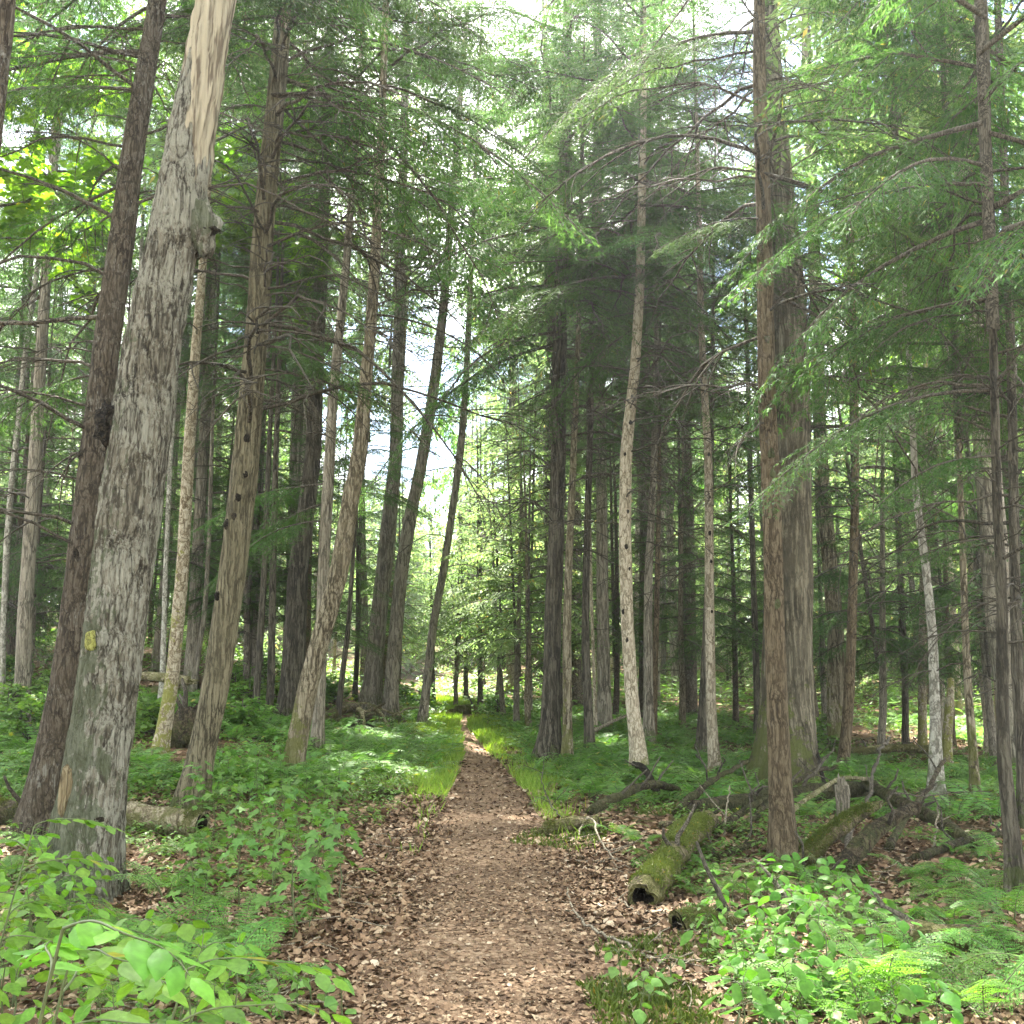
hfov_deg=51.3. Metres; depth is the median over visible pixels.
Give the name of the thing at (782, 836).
hemlock tree
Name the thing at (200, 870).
seedling
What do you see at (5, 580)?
birch tree
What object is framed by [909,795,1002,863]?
fallen limb
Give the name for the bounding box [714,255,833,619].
hemlock tree
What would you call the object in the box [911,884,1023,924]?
fern
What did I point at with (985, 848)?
fern
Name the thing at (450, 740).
fern
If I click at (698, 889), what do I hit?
fern
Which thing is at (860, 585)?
hemlock tree
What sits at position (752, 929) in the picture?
seedling
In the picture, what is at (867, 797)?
fallen limb
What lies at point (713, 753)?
hemlock tree
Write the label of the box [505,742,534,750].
fern
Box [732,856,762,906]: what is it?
seedling
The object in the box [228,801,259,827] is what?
seedling
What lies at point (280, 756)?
seedling
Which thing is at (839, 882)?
seedling
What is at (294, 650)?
hemlock tree
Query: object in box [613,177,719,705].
hemlock tree
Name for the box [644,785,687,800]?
fern
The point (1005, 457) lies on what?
hemlock tree
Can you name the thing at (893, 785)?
fern
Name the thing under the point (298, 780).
fern
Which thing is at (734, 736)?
fern
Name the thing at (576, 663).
hemlock tree
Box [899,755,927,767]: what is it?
fern
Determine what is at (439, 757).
fern
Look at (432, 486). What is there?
hardwood tree
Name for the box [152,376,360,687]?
hemlock tree
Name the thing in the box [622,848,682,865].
fern
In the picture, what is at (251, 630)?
hemlock tree
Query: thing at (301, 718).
pine tree
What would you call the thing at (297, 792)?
seedling
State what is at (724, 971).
seedling
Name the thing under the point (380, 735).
fern
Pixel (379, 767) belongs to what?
fern
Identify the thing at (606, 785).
fern
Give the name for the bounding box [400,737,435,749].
fern
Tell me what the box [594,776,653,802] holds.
fern
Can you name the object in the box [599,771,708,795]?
fern
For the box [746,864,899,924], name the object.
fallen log
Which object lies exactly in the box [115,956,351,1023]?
beech sapling
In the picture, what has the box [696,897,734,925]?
seedling
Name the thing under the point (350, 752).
fern
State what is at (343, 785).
seedling
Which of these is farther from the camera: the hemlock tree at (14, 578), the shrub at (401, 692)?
the shrub at (401, 692)
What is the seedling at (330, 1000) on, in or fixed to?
on the ground at (650, 820)
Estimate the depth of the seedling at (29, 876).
6.23 m
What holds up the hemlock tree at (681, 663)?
on the ground at (650, 820)
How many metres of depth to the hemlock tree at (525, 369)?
39.27 m
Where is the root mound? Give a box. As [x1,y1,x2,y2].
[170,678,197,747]
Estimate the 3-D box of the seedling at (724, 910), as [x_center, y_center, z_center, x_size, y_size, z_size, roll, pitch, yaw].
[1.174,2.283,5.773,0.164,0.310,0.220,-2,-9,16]
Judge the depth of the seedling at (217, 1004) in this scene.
4.12 m
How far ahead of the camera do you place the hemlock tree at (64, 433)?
57.84 m
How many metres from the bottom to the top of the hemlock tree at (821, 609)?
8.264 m
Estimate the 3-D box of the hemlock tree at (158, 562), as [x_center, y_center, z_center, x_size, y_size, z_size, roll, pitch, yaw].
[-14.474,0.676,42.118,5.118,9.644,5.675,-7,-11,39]
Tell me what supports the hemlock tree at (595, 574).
on the ground at (650, 820)
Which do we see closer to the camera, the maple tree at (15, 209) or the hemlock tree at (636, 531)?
the maple tree at (15, 209)
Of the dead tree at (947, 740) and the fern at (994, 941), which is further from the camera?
the dead tree at (947, 740)
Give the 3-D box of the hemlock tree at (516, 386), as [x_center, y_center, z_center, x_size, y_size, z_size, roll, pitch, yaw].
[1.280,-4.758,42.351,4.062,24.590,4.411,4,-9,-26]
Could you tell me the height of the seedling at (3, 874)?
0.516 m
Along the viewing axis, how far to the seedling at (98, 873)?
7.03 m
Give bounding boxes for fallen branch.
[325,703,362,718]
[325,709,376,721]
[335,727,414,741]
[345,702,401,716]
[349,717,373,728]
[351,702,385,715]
[355,707,370,727]
[367,705,389,731]
[391,707,418,716]
[624,758,662,800]
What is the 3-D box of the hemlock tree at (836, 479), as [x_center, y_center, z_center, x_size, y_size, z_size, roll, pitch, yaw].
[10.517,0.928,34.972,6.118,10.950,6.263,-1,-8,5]
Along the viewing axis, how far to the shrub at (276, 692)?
21.67 m
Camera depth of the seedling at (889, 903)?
6.45 m
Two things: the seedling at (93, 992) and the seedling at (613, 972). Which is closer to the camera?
the seedling at (93, 992)
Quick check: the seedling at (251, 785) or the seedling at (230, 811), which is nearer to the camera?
the seedling at (230, 811)
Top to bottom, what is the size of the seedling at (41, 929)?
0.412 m
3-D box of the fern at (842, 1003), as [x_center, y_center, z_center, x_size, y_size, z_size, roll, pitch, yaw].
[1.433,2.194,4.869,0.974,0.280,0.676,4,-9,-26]
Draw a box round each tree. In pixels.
[0,0,15,154]
[0,0,142,697]
[0,0,148,313]
[0,0,237,703]
[0,0,404,843]
[0,5,150,672]
[0,27,85,214]
[0,135,88,644]
[0,195,81,487]
[0,197,20,343]
[0,198,158,675]
[0,208,75,650]
[0,262,44,486]
[0,276,91,679]
[0,324,84,643]
[0,338,157,617]
[0,413,44,582]
[0,416,158,625]
[0,431,62,595]
[0,541,21,613]
[4,0,604,812]
[4,248,79,450]
[5,112,96,602]
[10,368,81,508]
[18,212,99,644]
[33,0,236,907]
[34,346,243,649]
[43,43,155,420]
[47,427,169,636]
[47,481,71,628]
[51,37,290,655]
[54,0,361,760]
[57,117,195,504]
[61,489,193,634]
[64,226,139,498]
[67,182,190,448]
[69,0,337,690]
[73,107,207,322]
[76,0,250,670]
[102,23,278,700]
[145,379,280,652]
[146,333,356,699]
[147,436,208,650]
[152,0,448,719]
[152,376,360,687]
[153,380,290,659]
[153,398,265,621]
[164,118,297,699]
[172,315,215,603]
[177,402,229,488]
[178,221,293,633]
[180,306,274,653]
[180,389,214,649]
[189,5,415,653]
[190,0,497,755]
[190,21,340,677]
[193,142,379,723]
[194,89,292,565]
[201,19,394,598]
[211,0,565,766]
[211,111,362,723]
[213,299,324,548]
[214,307,290,483]
[239,391,393,674]
[263,445,312,652]
[263,459,367,653]
[265,417,290,467]
[271,35,364,506]
[276,398,430,700]
[281,52,441,683]
[282,414,333,546]
[293,339,434,722]
[309,24,471,689]
[319,344,359,680]
[330,0,503,716]
[342,469,454,700]
[348,0,749,765]
[349,0,535,721]
[358,0,551,723]
[401,509,476,699]
[408,396,544,704]
[410,506,510,704]
[415,50,582,693]
[415,453,523,699]
[417,467,449,598]
[421,360,619,712]
[423,0,864,764]
[423,457,545,716]
[430,0,756,732]
[430,403,581,723]
[433,400,564,695]
[434,278,490,690]
[434,353,476,686]
[438,287,509,686]
[442,11,718,764]
[444,341,654,698]
[451,414,617,730]
[455,0,627,717]
[463,132,626,708]
[465,232,544,689]
[468,2,696,750]
[469,409,619,669]
[476,590,539,678]
[488,0,1023,866]
[492,353,543,687]
[494,275,583,553]
[494,381,567,682]
[496,129,620,616]
[519,278,608,555]
[520,1,754,719]
[523,387,702,716]
[527,314,638,736]
[531,545,622,670]
[532,481,638,684]
[546,0,756,748]
[555,0,846,771]
[566,161,757,742]
[567,149,732,614]
[567,378,618,683]
[577,339,762,729]
[578,77,746,717]
[580,49,745,699]
[581,480,618,683]
[607,417,654,681]
[608,183,745,692]
[608,404,724,685]
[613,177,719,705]
[619,75,828,753]
[620,495,728,672]
[631,532,715,676]
[652,288,746,566]
[653,409,825,728]
[654,6,1023,776]
[661,0,929,787]
[662,0,964,751]
[663,417,815,692]
[666,204,838,738]
[671,337,886,666]
[671,381,714,488]
[696,442,866,671]
[697,566,752,684]
[702,0,1023,806]
[703,372,728,680]
[710,0,1023,895]
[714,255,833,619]
[714,429,734,682]
[718,496,824,690]
[721,0,1023,807]
[721,524,761,666]
[723,6,890,721]
[726,407,898,738]
[730,495,891,676]
[735,0,1023,828]
[741,535,818,686]
[747,445,877,688]
[750,378,916,688]
[761,291,972,754]
[784,0,1023,783]
[812,256,889,681]
[812,500,890,673]
[813,366,994,742]
[816,459,895,690]
[816,530,896,682]
[822,3,1001,732]
[823,100,959,757]
[825,410,970,689]
[830,181,968,703]
[832,406,890,686]
[836,404,892,679]
[842,454,918,686]
[844,294,937,580]
[844,383,1023,747]
[848,0,1023,655]
[855,513,970,694]
[859,196,948,646]
[860,430,967,649]
[870,307,965,474]
[870,427,1023,695]
[874,145,1023,723]
[876,77,1023,754]
[876,198,1023,649]
[878,329,1023,768]
[880,221,963,719]
[880,364,972,657]
[921,673,980,771]
[941,403,1023,696]
[943,432,1023,694]
[952,402,1023,672]
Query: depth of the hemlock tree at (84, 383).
31.70 m
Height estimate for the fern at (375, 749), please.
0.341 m
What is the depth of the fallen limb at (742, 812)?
10.16 m
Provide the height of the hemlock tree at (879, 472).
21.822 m
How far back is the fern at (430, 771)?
15.26 m
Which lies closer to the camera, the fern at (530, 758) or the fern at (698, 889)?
the fern at (698, 889)
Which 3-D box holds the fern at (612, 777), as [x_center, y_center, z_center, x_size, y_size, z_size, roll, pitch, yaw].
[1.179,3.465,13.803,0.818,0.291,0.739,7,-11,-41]
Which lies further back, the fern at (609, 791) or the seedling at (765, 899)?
the fern at (609, 791)
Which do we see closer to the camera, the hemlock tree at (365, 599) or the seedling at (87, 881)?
the seedling at (87, 881)
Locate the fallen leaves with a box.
[0,659,1023,1023]
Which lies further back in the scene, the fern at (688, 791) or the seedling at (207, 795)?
the fern at (688, 791)
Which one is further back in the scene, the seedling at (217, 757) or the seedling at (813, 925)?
the seedling at (217, 757)
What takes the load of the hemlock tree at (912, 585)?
on the ground at (650, 820)
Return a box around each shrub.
[0,665,50,695]
[0,680,47,712]
[0,689,47,720]
[0,694,43,742]
[6,649,38,682]
[134,692,189,739]
[188,684,250,708]
[199,662,242,683]
[220,693,277,732]
[229,662,253,696]
[230,677,279,708]
[233,664,279,690]
[241,654,281,676]
[260,675,280,704]
[325,677,357,706]
[326,674,338,685]
[383,681,418,703]
[399,682,446,710]
[471,692,523,716]
[815,713,861,734]
[816,722,855,752]
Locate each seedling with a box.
[0,861,11,906]
[0,871,6,938]
[0,880,56,1006]
[0,916,24,988]
[0,939,53,1015]
[0,941,33,1023]
[0,989,15,1023]
[2,893,61,970]
[6,871,59,931]
[15,833,60,917]
[16,873,90,950]
[19,1006,71,1023]
[21,884,59,932]
[23,831,71,893]
[33,877,97,947]
[46,905,118,985]
[48,960,85,1023]
[50,851,88,905]
[61,851,112,917]
[70,976,117,1022]
[75,996,124,1023]
[80,857,113,911]
[86,976,148,1023]
[104,975,166,1018]
[110,909,163,1008]
[153,920,221,1020]
[155,932,244,1023]
[163,838,218,919]
[178,863,225,920]
[180,761,214,808]
[181,769,213,810]
[183,980,244,1021]
[185,829,211,873]
[190,947,244,1022]
[192,796,209,826]
[196,788,228,847]
[199,844,228,890]
[205,932,265,1023]
[208,768,234,810]
[212,801,262,866]
[213,749,241,781]
[214,751,222,782]
[215,732,234,767]
[215,784,248,843]
[216,836,267,908]
[218,816,250,860]
[220,770,240,800]
[224,784,247,824]
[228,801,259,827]
[237,820,300,911]
[241,754,271,800]
[243,747,259,764]
[244,795,283,857]
[245,748,271,784]
[245,761,267,808]
[246,764,281,819]
[249,804,267,834]
[252,842,295,914]
[257,973,307,1019]
[258,787,295,831]
[258,788,283,825]
[260,792,299,860]
[260,830,329,940]
[262,779,305,853]
[270,752,292,791]
[272,735,288,759]
[272,766,297,810]
[272,976,314,1014]
[276,809,329,897]
[283,791,311,830]
[291,788,311,823]
[291,964,324,1000]
[292,802,332,868]
[294,868,330,926]
[295,764,318,802]
[295,837,344,909]
[296,958,349,1012]
[303,824,338,872]
[309,771,339,809]
[309,776,336,825]
[310,803,344,850]
[311,759,337,800]
[311,812,353,883]
[313,823,376,897]
[314,781,350,846]
[316,792,343,823]
[324,751,350,790]
[324,978,356,1015]
[332,754,347,767]
[351,776,361,791]
[601,947,645,988]
[627,975,665,1023]
[630,965,673,1003]
[658,953,685,984]
[680,913,730,948]
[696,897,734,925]
[700,969,783,1023]
[703,869,730,907]
[706,959,751,1006]
[709,951,769,1023]
[718,901,744,950]
[719,929,753,982]
[719,955,790,1023]
[720,952,769,997]
[721,882,749,909]
[729,867,764,909]
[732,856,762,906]
[733,904,790,944]
[742,912,782,953]
[743,959,820,1023]
[747,858,781,902]
[750,864,802,901]
[751,926,778,969]
[752,873,798,927]
[755,850,803,902]
[757,931,799,987]
[761,890,807,938]
[764,921,823,981]
[765,884,814,939]
[768,955,833,1016]
[770,941,826,999]
[774,893,838,966]
[778,1007,811,1023]
[784,883,823,919]
[791,852,836,899]
[795,897,855,987]
[804,885,825,900]
[809,1001,857,1023]
[810,870,862,918]
[810,916,858,977]
[811,857,839,884]
[820,894,851,948]
[820,988,855,1023]
[822,878,862,940]
[832,951,888,1023]
[833,859,874,900]
[836,872,867,901]
[836,888,859,919]
[841,868,855,886]
[844,888,895,954]
[853,919,911,986]
[855,978,932,1023]
[863,897,902,924]
[868,996,912,1023]
[873,986,935,1022]
[877,913,926,954]
[893,957,943,992]
[903,980,961,1023]
[919,977,965,1023]
[990,822,1000,831]
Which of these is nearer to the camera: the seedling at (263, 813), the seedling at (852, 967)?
the seedling at (852, 967)
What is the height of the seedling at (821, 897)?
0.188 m
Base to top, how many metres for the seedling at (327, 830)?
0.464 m
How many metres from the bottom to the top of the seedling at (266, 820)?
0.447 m
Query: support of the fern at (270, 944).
on the ground at (650, 820)
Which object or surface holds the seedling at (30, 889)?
on the ground at (650, 820)
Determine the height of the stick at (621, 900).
0.112 m
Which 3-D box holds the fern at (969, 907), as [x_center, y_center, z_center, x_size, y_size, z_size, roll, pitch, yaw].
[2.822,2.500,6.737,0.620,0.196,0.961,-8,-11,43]
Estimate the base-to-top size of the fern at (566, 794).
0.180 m
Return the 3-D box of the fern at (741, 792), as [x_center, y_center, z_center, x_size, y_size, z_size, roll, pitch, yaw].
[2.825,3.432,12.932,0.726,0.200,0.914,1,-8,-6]
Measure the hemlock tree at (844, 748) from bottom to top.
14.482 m
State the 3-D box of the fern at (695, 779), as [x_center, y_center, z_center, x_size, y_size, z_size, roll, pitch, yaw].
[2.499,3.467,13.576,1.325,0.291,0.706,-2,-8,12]
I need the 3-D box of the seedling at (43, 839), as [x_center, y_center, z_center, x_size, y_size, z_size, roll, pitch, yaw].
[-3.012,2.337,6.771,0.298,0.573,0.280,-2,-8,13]
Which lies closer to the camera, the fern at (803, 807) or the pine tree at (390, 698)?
the fern at (803, 807)
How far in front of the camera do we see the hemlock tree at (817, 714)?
28.96 m
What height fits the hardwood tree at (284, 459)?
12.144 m
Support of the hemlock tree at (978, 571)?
on the ground at (650, 820)
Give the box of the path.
[335,703,619,1023]
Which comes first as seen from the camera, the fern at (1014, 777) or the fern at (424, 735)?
the fern at (1014, 777)
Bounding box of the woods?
[0,330,1018,683]
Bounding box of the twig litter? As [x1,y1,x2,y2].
[0,777,1013,1017]
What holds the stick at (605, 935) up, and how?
on the fallen leaves
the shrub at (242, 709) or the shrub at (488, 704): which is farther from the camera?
the shrub at (488, 704)
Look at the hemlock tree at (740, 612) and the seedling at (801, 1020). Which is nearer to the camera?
the seedling at (801, 1020)
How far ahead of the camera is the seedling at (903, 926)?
5.73 m
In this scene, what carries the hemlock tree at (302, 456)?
on the ground at (650, 820)
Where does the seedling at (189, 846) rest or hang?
on the ground at (650, 820)
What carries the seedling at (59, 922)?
on the ground at (650, 820)
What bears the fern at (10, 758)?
on the ground at (650, 820)
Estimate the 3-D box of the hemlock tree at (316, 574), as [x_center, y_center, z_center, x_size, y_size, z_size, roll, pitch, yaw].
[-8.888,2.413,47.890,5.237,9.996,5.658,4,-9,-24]
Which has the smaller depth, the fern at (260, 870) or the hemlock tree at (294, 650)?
the fern at (260, 870)
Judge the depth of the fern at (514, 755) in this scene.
17.18 m
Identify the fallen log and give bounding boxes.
[0,776,20,825]
[125,801,209,836]
[140,672,199,685]
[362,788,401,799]
[447,693,490,715]
[528,814,612,836]
[583,756,680,815]
[626,803,719,904]
[668,841,749,932]
[681,758,874,814]
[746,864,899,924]
[790,799,884,866]
[825,887,1023,960]
[828,786,924,872]
[851,737,964,757]
[861,768,982,850]
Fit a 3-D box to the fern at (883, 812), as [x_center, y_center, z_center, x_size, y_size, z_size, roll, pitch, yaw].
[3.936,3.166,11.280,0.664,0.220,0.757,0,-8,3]
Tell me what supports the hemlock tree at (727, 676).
on the ground at (650, 820)
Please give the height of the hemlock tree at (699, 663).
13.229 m
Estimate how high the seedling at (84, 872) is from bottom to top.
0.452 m
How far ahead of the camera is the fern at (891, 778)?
15.10 m
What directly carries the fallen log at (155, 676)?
on the ground at (650, 820)
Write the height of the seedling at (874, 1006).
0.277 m
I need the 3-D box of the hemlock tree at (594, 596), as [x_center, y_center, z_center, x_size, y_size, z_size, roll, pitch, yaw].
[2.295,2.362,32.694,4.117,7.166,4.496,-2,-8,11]
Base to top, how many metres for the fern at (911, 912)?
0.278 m
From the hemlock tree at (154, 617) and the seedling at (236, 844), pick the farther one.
the hemlock tree at (154, 617)
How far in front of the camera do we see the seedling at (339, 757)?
13.69 m
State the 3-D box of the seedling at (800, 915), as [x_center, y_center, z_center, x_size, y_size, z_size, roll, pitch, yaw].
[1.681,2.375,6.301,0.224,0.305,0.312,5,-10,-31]
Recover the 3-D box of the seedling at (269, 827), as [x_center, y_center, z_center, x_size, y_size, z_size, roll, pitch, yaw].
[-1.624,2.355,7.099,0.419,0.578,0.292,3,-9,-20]
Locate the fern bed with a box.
[0,685,1015,789]
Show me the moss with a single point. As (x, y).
(598, 993)
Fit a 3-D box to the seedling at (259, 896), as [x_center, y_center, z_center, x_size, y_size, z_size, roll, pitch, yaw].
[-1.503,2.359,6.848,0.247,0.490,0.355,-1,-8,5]
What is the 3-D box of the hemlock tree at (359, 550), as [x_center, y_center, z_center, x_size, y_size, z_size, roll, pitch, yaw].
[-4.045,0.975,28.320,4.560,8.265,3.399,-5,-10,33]
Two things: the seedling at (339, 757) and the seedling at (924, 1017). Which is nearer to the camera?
the seedling at (924, 1017)
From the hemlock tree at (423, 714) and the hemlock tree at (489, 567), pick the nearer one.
the hemlock tree at (423, 714)
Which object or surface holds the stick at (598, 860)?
on the ground at (650, 820)
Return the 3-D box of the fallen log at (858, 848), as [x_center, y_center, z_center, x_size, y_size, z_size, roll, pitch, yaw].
[2.989,2.546,8.589,1.336,0.688,0.292,6,-10,-35]
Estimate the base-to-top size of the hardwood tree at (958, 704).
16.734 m
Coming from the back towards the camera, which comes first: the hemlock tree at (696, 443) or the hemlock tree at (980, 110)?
the hemlock tree at (696, 443)
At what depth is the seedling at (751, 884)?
7.03 m
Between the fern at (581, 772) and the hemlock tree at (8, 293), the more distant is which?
the hemlock tree at (8, 293)
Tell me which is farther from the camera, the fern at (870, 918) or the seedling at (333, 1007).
the fern at (870, 918)
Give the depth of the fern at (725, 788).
12.81 m
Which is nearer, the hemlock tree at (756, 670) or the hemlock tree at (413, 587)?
the hemlock tree at (756, 670)
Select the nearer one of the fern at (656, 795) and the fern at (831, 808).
the fern at (831, 808)
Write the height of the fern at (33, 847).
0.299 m
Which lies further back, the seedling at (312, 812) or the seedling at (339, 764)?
the seedling at (339, 764)
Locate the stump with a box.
[835,773,852,844]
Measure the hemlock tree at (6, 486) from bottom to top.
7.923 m
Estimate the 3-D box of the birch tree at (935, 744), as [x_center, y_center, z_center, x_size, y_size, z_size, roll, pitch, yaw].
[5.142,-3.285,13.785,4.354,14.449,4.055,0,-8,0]
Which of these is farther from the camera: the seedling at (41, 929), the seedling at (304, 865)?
the seedling at (304, 865)
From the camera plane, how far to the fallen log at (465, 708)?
27.65 m
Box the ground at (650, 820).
[0,608,1023,1023]
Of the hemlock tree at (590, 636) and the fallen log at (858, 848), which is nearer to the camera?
the fallen log at (858, 848)
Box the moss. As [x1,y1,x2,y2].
[129,759,879,1023]
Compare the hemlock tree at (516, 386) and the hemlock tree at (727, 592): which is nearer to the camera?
the hemlock tree at (727, 592)
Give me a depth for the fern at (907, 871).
8.06 m
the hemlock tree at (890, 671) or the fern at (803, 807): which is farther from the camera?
the hemlock tree at (890, 671)
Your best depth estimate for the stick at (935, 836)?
9.52 m
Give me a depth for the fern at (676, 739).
20.53 m
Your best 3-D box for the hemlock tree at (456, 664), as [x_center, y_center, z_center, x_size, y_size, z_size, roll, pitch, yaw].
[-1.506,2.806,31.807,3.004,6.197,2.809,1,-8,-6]
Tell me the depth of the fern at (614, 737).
20.42 m
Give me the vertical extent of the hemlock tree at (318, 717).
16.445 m
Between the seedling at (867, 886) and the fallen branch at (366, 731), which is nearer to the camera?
the seedling at (867, 886)
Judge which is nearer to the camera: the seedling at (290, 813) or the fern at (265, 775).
the seedling at (290, 813)
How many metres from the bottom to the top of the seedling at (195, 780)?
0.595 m
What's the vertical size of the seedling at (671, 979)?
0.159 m
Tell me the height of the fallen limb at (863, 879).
0.433 m
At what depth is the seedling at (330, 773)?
11.32 m
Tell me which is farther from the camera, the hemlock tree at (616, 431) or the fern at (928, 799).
the hemlock tree at (616, 431)
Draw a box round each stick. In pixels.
[522,735,568,817]
[563,887,676,964]
[575,858,619,861]
[578,816,650,861]
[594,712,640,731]
[612,891,643,917]
[699,784,730,835]
[890,778,993,797]
[932,805,956,846]
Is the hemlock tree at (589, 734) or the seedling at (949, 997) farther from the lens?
the hemlock tree at (589, 734)
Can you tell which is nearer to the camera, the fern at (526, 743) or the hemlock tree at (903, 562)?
the fern at (526, 743)
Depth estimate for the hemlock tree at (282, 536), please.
57.41 m
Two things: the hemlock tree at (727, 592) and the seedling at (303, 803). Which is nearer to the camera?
the seedling at (303, 803)
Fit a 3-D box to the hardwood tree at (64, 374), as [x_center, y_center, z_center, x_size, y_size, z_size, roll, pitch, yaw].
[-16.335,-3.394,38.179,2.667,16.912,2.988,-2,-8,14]
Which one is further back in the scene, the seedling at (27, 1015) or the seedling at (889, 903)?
the seedling at (889, 903)
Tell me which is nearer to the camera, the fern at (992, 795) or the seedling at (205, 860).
the seedling at (205, 860)
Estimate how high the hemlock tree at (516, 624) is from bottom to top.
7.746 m
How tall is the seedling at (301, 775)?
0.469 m
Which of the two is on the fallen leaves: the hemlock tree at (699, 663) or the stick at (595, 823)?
the stick at (595, 823)
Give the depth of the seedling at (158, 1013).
4.60 m
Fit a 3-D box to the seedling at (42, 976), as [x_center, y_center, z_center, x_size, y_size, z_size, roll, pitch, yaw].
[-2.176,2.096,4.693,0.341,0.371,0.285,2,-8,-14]
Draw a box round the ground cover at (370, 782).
[0,618,1023,1023]
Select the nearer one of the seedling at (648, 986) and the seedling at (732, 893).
the seedling at (648, 986)
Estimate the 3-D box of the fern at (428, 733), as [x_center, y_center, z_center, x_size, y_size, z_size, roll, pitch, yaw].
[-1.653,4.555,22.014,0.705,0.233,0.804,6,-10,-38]
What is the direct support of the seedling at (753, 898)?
on the ground at (650, 820)
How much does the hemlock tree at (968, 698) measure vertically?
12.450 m
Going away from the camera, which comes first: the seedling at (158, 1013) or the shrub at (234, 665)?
the seedling at (158, 1013)
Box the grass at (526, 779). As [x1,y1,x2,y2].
[358,688,610,857]
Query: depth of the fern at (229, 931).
6.28 m
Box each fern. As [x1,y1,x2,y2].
[0,729,36,740]
[0,734,35,748]
[0,749,30,758]
[0,754,30,769]
[0,771,25,788]
[0,785,22,796]
[0,855,38,880]
[0,875,87,930]
[0,914,102,950]
[1,831,43,863]
[19,972,138,1010]
[26,892,239,968]
[103,917,337,1020]
[104,898,251,956]
[105,856,230,898]
[138,833,232,857]
[169,924,298,980]
[170,872,253,909]
[196,892,320,943]
[212,776,247,802]
[213,776,267,793]
[215,754,244,762]
[217,744,269,756]
[224,764,301,786]
[226,738,282,753]
[228,860,291,885]
[259,769,325,799]
[263,744,314,752]
[274,737,330,747]
[292,770,335,788]
[306,750,340,765]
[307,740,353,756]
[310,777,369,798]
[317,751,379,762]
[318,748,367,758]
[341,719,361,736]
[357,760,419,776]
[359,733,406,741]
[360,744,400,753]
[365,740,400,754]
[369,749,414,769]
[385,748,432,763]
[386,744,436,755]
[389,766,448,778]
[390,757,423,767]
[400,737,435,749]
[400,738,451,750]
[402,722,423,736]
[406,735,456,751]
[408,766,442,775]
[411,749,456,758]
[413,750,461,763]
[417,726,444,735]
[417,744,470,753]
[418,760,456,771]
[422,734,449,741]
[428,734,477,749]
[430,726,469,736]
[493,753,533,760]
[502,733,536,745]
[503,739,535,749]
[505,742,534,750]
[512,754,540,766]
[518,755,555,771]
[529,786,585,804]
[533,764,584,777]
[545,778,589,787]
[557,776,615,800]
[558,766,591,780]
[560,759,580,767]
[571,765,662,779]
[576,769,629,784]
[580,823,646,836]
[584,774,620,795]
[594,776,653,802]
[595,733,627,743]
[596,733,627,743]
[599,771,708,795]
[599,782,651,812]
[607,766,667,778]
[611,830,661,848]
[612,735,665,743]
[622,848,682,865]
[628,771,687,783]
[635,790,669,805]
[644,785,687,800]
[650,759,706,769]
[657,772,748,790]
[663,738,695,745]
[665,784,736,798]
[668,765,705,780]
[668,780,759,804]
[672,874,732,899]
[675,853,761,883]
[687,784,749,795]
[703,778,767,791]
[708,768,766,786]
[710,876,780,895]
[720,732,744,744]
[730,787,756,794]
[736,949,948,1023]
[750,853,830,875]
[756,791,834,820]
[766,918,972,1008]
[774,861,846,901]
[784,952,946,991]
[797,801,853,819]
[810,913,939,954]
[813,780,873,802]
[822,797,894,813]
[822,939,1022,1021]
[842,907,995,969]
[854,797,915,820]
[857,888,976,923]
[859,752,911,761]
[859,775,917,787]
[859,776,918,799]
[867,853,947,879]
[877,954,1023,1017]
[882,899,1023,950]
[885,769,950,793]
[890,871,986,900]
[891,788,967,808]
[895,857,1002,880]
[895,887,1014,922]
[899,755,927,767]
[908,833,991,860]
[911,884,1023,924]
[912,923,1023,985]
[925,757,968,763]
[928,802,954,810]
[929,792,983,815]
[936,781,1015,810]
[936,794,1000,824]
[940,865,1007,911]
[945,757,996,778]
[946,780,995,799]
[949,773,996,784]
[953,755,968,764]
[955,830,1023,859]
[958,777,997,788]
[959,800,1001,820]
[963,754,996,765]
[982,786,998,799]
[983,776,1015,792]
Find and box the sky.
[0,0,1023,620]
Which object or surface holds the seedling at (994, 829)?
on the ground at (650, 820)
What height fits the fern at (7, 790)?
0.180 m
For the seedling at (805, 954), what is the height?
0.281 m
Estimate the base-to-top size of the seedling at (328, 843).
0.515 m
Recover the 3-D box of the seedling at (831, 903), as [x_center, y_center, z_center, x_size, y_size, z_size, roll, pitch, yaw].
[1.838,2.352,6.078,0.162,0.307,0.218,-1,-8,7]
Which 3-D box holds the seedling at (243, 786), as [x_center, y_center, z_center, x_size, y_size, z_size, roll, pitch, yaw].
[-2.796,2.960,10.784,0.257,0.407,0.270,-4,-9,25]
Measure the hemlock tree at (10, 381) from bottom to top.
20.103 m
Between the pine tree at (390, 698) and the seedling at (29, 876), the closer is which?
the seedling at (29, 876)
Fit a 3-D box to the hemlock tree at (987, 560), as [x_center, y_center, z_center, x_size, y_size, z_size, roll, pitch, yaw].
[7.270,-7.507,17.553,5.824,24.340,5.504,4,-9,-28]
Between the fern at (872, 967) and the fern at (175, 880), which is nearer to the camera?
the fern at (872, 967)
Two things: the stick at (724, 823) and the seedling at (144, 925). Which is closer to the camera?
the seedling at (144, 925)
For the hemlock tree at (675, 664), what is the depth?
42.93 m
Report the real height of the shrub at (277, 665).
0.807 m
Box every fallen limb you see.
[656,809,749,833]
[671,744,749,814]
[704,796,764,862]
[718,760,768,832]
[742,740,835,825]
[785,831,872,883]
[811,735,829,782]
[844,735,890,847]
[884,739,946,851]
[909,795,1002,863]
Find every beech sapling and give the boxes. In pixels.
[0,818,131,960]
[12,919,214,1023]
[53,946,188,1023]
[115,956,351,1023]
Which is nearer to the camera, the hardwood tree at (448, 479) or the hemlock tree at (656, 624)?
the hemlock tree at (656, 624)

